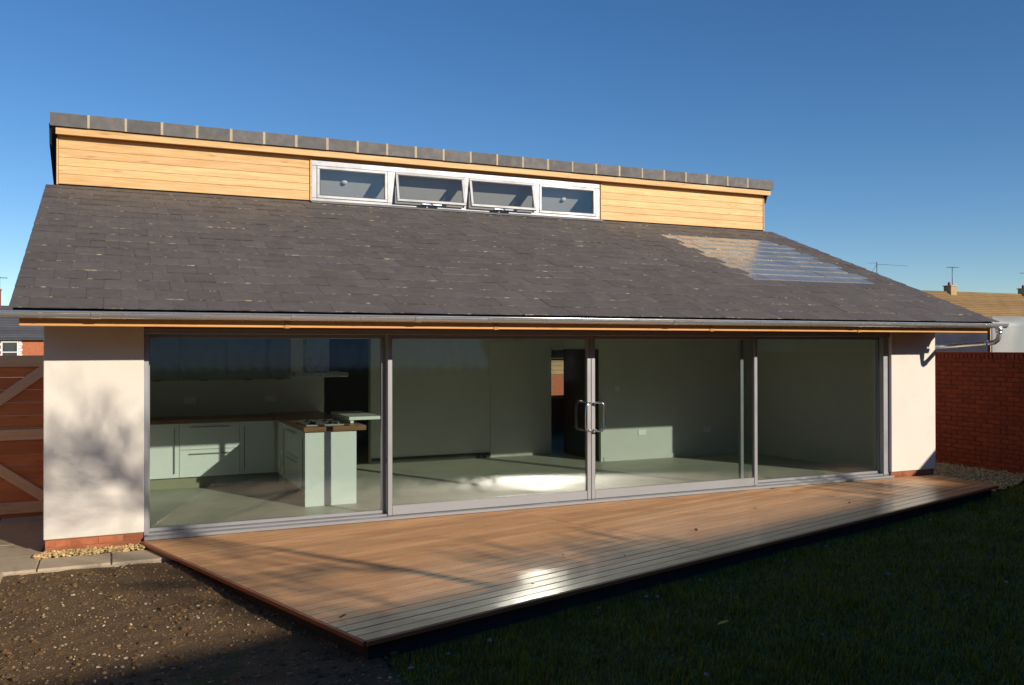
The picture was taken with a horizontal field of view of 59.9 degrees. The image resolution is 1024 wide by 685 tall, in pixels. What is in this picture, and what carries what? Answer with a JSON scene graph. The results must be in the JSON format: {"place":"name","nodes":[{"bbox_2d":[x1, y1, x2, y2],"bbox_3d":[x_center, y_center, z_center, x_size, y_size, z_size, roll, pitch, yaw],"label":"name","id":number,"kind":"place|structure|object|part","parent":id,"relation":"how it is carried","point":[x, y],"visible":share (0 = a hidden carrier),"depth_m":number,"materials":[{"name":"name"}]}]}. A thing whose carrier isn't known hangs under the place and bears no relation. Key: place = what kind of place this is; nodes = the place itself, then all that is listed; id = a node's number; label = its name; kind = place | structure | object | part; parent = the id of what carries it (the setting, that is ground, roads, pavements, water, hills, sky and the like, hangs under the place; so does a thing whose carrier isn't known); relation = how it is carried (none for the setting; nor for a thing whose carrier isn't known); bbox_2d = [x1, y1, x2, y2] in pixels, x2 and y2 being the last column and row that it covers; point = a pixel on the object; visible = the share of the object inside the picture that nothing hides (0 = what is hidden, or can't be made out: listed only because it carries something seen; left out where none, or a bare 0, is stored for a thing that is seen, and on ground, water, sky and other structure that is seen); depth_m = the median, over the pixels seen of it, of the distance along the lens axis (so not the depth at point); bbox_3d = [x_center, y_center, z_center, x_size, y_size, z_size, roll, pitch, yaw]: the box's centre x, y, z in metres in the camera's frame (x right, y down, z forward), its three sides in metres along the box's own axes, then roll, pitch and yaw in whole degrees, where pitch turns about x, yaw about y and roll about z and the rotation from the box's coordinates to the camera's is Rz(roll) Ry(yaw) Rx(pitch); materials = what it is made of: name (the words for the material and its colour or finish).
{"place":"outdoors","nodes":[
{"label":"outdoors","id":0,"kind":"place"},
{"bbox_2d":[0,389,42,454],"bbox_3d":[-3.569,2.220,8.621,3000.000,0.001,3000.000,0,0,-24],"label":"ground","id":1,"kind":"structure","parent":0,"point":[20,415],"depth_m":24.23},
{"bbox_2d":[0,112,1008,551],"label":"bungalow","id":2,"kind":"object","parent":1,"relation":"on","point":[452,304],"visible":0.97,"depth_m":12.26,"materials":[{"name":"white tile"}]},
{"bbox_2d":[0,355,43,518],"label":"garden gate","id":3,"kind":"structure","parent":2,"relation":"attached to","point":[25,381],"depth_m":9.91,"materials":[{"name":"brown wood"}]},
{"bbox_2d":[184,397,195,403],"bbox_3d":[-4.416,0.795,12.191,0.150,0.090,0.009,0,0,-24],"label":"wall socket","id":4,"kind":"object","parent":2,"relation":"attached to","point":[189,400],"depth_m":12.19,"materials":[{"name":"white plastic"}]},
{"bbox_2d":[150,414,278,490],"bbox_3d":[-4.327,1.462,11.895,2.290,0.909,0.607,0,0,-24],"label":"base unit run","id":5,"kind":"object","parent":2,"relation":"on","point":[205,451],"visible":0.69,"depth_m":11.77,"materials":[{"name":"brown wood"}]},
{"bbox_2d":[150,424,178,478],"bbox_3d":[-4.587,1.411,11.473,0.544,0.704,0.052,0,0,-24],"label":"cabinet door","id":6,"kind":"structure","parent":5,"relation":"in","point":[164,438],"depth_m":11.52,"materials":[{"name":"white wood"}]},
{"bbox_2d":[179,422,238,449],"bbox_3d":[-3.990,1.232,11.744,0.754,0.344,0.052,0,0,-24],"label":"drawer","id":7,"kind":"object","parent":5,"relation":"in","point":[212,435],"depth_m":11.74,"materials":[{"name":"wood"}]},
{"bbox_2d":[179,448,238,477],"bbox_3d":[-3.989,1.587,11.742,0.754,0.354,0.052,0,0,-24],"label":"drawer","id":8,"kind":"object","parent":5,"relation":"in","point":[223,461],"depth_m":11.74,"materials":[{"name":"white wood"}]},
{"bbox_2d":[240,420,273,473],"bbox_3d":[-3.438,1.412,11.992,0.444,0.704,0.052,0,0,-24],"label":"cabinet door","id":9,"kind":"structure","parent":5,"relation":"in","point":[256,437],"depth_m":12.00,"materials":[{"name":"white wood"}]},
{"bbox_2d":[150,334,290,381],"bbox_3d":[-4.288,0.150,12.054,2.490,0.727,0.363,0,0,-24],"label":"wall cabinet run","id":10,"kind":"object","parent":2,"relation":"attached to","point":[187,359],"depth_m":12.03,"materials":[{"name":"silver metal"}]},
{"bbox_2d":[150,338,180,381],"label":"cabinet door","id":11,"kind":"structure","parent":10,"relation":"in","point":[165,353],"depth_m":11.75,"materials":[{"name":"silver metal"}]},
{"bbox_2d":[181,338,225,380],"bbox_3d":[-4.141,0.149,11.941,0.569,0.727,0.036,0,0,-24],"label":"cabinet door","id":12,"kind":"structure","parent":10,"relation":"in","point":[202,359],"depth_m":11.94,"materials":[{"name":"silver metal"}]},
{"bbox_2d":[226,334,267,379],"bbox_3d":[-3.624,0.150,12.174,0.554,0.727,0.036,0,0,-24],"label":"cabinet door","id":13,"kind":"structure","parent":10,"relation":"in","point":[246,358],"depth_m":12.17,"materials":[{"name":"silver metal"}]},
{"bbox_2d":[268,338,290,379],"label":"cabinet door","id":14,"kind":"structure","parent":10,"relation":"in","point":[279,349],"depth_m":12.35,"materials":[{"name":"silver wood"}]},
{"bbox_2d":[265,395,275,401],"bbox_3d":[-3.432,0.795,12.635,0.150,0.090,0.009,0,0,-24],"label":"wall socket","id":15,"kind":"object","parent":2,"relation":"attached to","point":[270,398],"depth_m":12.63,"materials":[{"name":"white plastic"}]},
{"bbox_2d":[286,338,347,376],"bbox_3d":[-2.398,-0.053,10.929,0.630,0.935,0.620,0,0,-24],"label":"extractor hood","id":16,"kind":"object","parent":2,"relation":"attached to","point":[315,357],"visible":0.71,"depth_m":10.79,"materials":[{"name":"metal"}]},
{"bbox_2d":[268,411,365,506],"bbox_3d":[-2.596,1.450,11.577,0.735,0.924,2.590,0,0,-24],"label":"peninsula unit","id":17,"kind":"object","parent":2,"relation":"on","point":[317,465],"visible":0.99,"depth_m":10.46,"materials":[{"name":"white wood"}]},
{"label":"cabinet door","id":18,"kind":"part","parent":17,"relation":"part of","materials":[{"name":"white wood"}]},
{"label":"cabinet door","id":19,"kind":"part","parent":17,"relation":"part of","materials":[{"name":"white wood"}]},
{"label":"cabinet door","id":20,"kind":"part","parent":17,"relation":"part of","materials":[{"name":"wood"}]},
{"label":"cabinet door","id":21,"kind":"part","parent":17,"relation":"part of","materials":[{"name":"wood"}]},
{"bbox_2d":[296,419,343,425],"bbox_3d":[-2.335,0.963,10.787,0.450,0.040,0.640,0,0,-24],"label":"gas hob","id":22,"kind":"object","parent":17,"relation":"on","point":[320,422],"visible":1,"depth_m":10.65,"materials":[{"name":"metal"}]},
{"bbox_2d":[331,411,379,422],"bbox_3d":[-1.996,0.946,11.313,0.400,0.079,1.000,0,0,-24],"label":"breakfast shelf","id":23,"kind":"object","parent":17,"relation":"on","point":[349,416],"visible":0.91,"depth_m":11.07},
{"bbox_2d":[317,166,387,202],"bbox_3d":[-2.395,-2.373,13.357,1.074,0.473,0.042,0,0,-24],"label":"clerestory window","id":24,"kind":"structure","parent":2,"relation":"in","point":[385,173],"depth_m":13.35,"materials":[{"name":"silver metal"}]},
{"bbox_2d":[395,172,465,205],"bbox_3d":[-1.259,-2.365,13.810,1.124,0.492,0.153,0,0,-24],"label":"clerestory window","id":25,"kind":"structure","parent":2,"relation":"in","point":[423,202],"depth_m":13.77,"materials":[{"name":"silver metal"}]},
{"bbox_2d":[386,335,591,515],"bbox_3d":[-0.189,0.902,10.178,2.530,1.968,0.166,0,0,-24],"label":"sliding door","id":26,"kind":"structure","parent":2,"relation":"in","point":[399,509],"depth_m":10.14,"materials":[{"name":"silver metal"}]},
{"bbox_2d":[469,178,536,210],"bbox_3d":[-0.147,-2.365,14.312,1.139,0.492,0.153,0,0,-24],"label":"clerestory window","id":27,"kind":"structure","parent":2,"relation":"in","point":[496,207],"depth_m":14.27,"materials":[{"name":"silver metal"}]},
{"bbox_2d":[490,341,531,456],"bbox_3d":[-0.009,0.942,15.053,0.780,1.950,0.013,0,0,-24],"label":"interior door","id":28,"kind":"structure","parent":2,"relation":"in","point":[510,361],"depth_m":15.04,"materials":[{"name":"white paint"}]},
{"bbox_2d":[551,358,563,397],"bbox_3d":[0.956,0.802,20.112,1.080,0.890,0.050,0,0,-24],"label":"rear window","id":29,"kind":"structure","parent":2,"relation":"in","point":[552,359],"depth_m":20.11,"materials":[{"name":"black paint"}]},
{"bbox_2d":[539,184,595,216],"bbox_3d":[0.925,-2.371,14.855,1.059,0.473,0.042,0,0,-24],"label":"clerestory window","id":30,"kind":"structure","parent":2,"relation":"in","point":[593,214],"depth_m":14.84,"materials":[{"name":"silver metal"}]},
{"bbox_2d":[564,349,598,460],"bbox_3d":[1.148,1.015,14.920,0.016,1.800,1.190,0,0,-24],"label":"interior door","id":31,"kind":"structure","parent":2,"relation":"in","point":[574,359],"depth_m":15.03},
{"bbox_2d":[638,430,645,434],"bbox_3d":[2.139,1.478,14.628,0.146,0.086,0.010,0,0,-24],"label":"wall socket","id":32,"kind":"object","parent":2,"relation":"attached to","point":[641,432],"depth_m":14.62,"materials":[{"name":"white plastic"}]},
{"bbox_2d":[591,336,757,498],"bbox_3d":[2.112,0.904,11.216,2.510,1.968,0.166,0,0,-24],"label":"sliding door","id":33,"kind":"structure","parent":2,"relation":"in","point":[749,481],"depth_m":11.23,"materials":[{"name":"silver metal"}]},
{"bbox_2d":[703,427,710,431],"bbox_3d":[3.324,1.479,15.163,0.146,0.086,0.010,0,0,-24],"label":"wall socket","id":34,"kind":"object","parent":2,"relation":"attached to","point":[706,429],"depth_m":15.16,"materials":[{"name":"white plastic"}]},
{"bbox_2d":[935,352,1023,473],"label":"garden wall","id":35,"kind":"structure","parent":1,"relation":"on","point":[979,409],"depth_m":14.35,"materials":[{"name":"red brick"}]},
{"bbox_2d":[0,289,43,377],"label":"brick house","id":36,"kind":"structure","parent":0,"point":[16,338],"depth_m":47.95,"materials":[{"name":"orange brick"}]},
{"bbox_2d":[1,341,18,355],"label":"window","id":37,"kind":"structure","parent":36,"relation":"in","point":[7,349],"depth_m":47.46,"materials":[{"name":"white paint"}]},
{"bbox_2d":[0,465,172,582],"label":"path","id":38,"kind":"structure","parent":0,"point":[22,541],"depth_m":8.18,"materials":[{"name":"concrete"}]},
{"bbox_2d":[33,542,147,559],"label":"gravel","id":39,"kind":"structure","parent":0,"point":[87,551],"depth_m":8.31,"materials":[{"name":"beige gravel"}]},
{"bbox_2d":[0,560,430,684],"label":"soil bed","id":40,"kind":"object","parent":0,"point":[82,633],"visible":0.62,"depth_m":6.16,"materials":[{"name":"brown soil"}]},
{"bbox_2d":[0,562,406,684],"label":"pebbles","id":41,"kind":"object","parent":40,"relation":"on","point":[161,667],"visible":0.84,"depth_m":6.13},
{"bbox_2d":[0,0,1023,305],"label":"sky","id":42,"kind":"structure","parent":0,"point":[890,133],"materials":[{"name":"blue"}]},
{"bbox_2d":[551,360,563,394],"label":"brick building","id":43,"kind":"structure","parent":0,"point":[557,377],"depth_m":30.69,"materials":[{"name":"orange brick"}]},
{"bbox_2d":[178,481,1023,684],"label":"lawn","id":44,"kind":"structure","parent":0,"point":[217,677],"depth_m":6.35,"materials":[{"name":"plant"}]},
{"bbox_2d":[141,474,998,659],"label":"timber deck","id":45,"kind":"structure","parent":44,"relation":"on","point":[401,586],"depth_m":8.12,"materials":[{"name":"brown wood"}]},
{"bbox_2d":[920,282,1023,351],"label":"terrace house","id":46,"kind":"structure","parent":0,"point":[988,305],"depth_m":81.58,"materials":[{"name":"tile"}]},
{"bbox_2d":[934,462,1023,491],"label":"gravel","id":47,"kind":"structure","parent":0,"point":[999,478],"depth_m":13.55,"materials":[{"name":"grey gravel"}]},
{"bbox_2d":[935,316,1023,351],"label":"sheeted shed","id":48,"kind":"structure","parent":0,"point":[1012,339],"depth_m":17.75,"materials":[{"name":"grey metal"}]}
]}

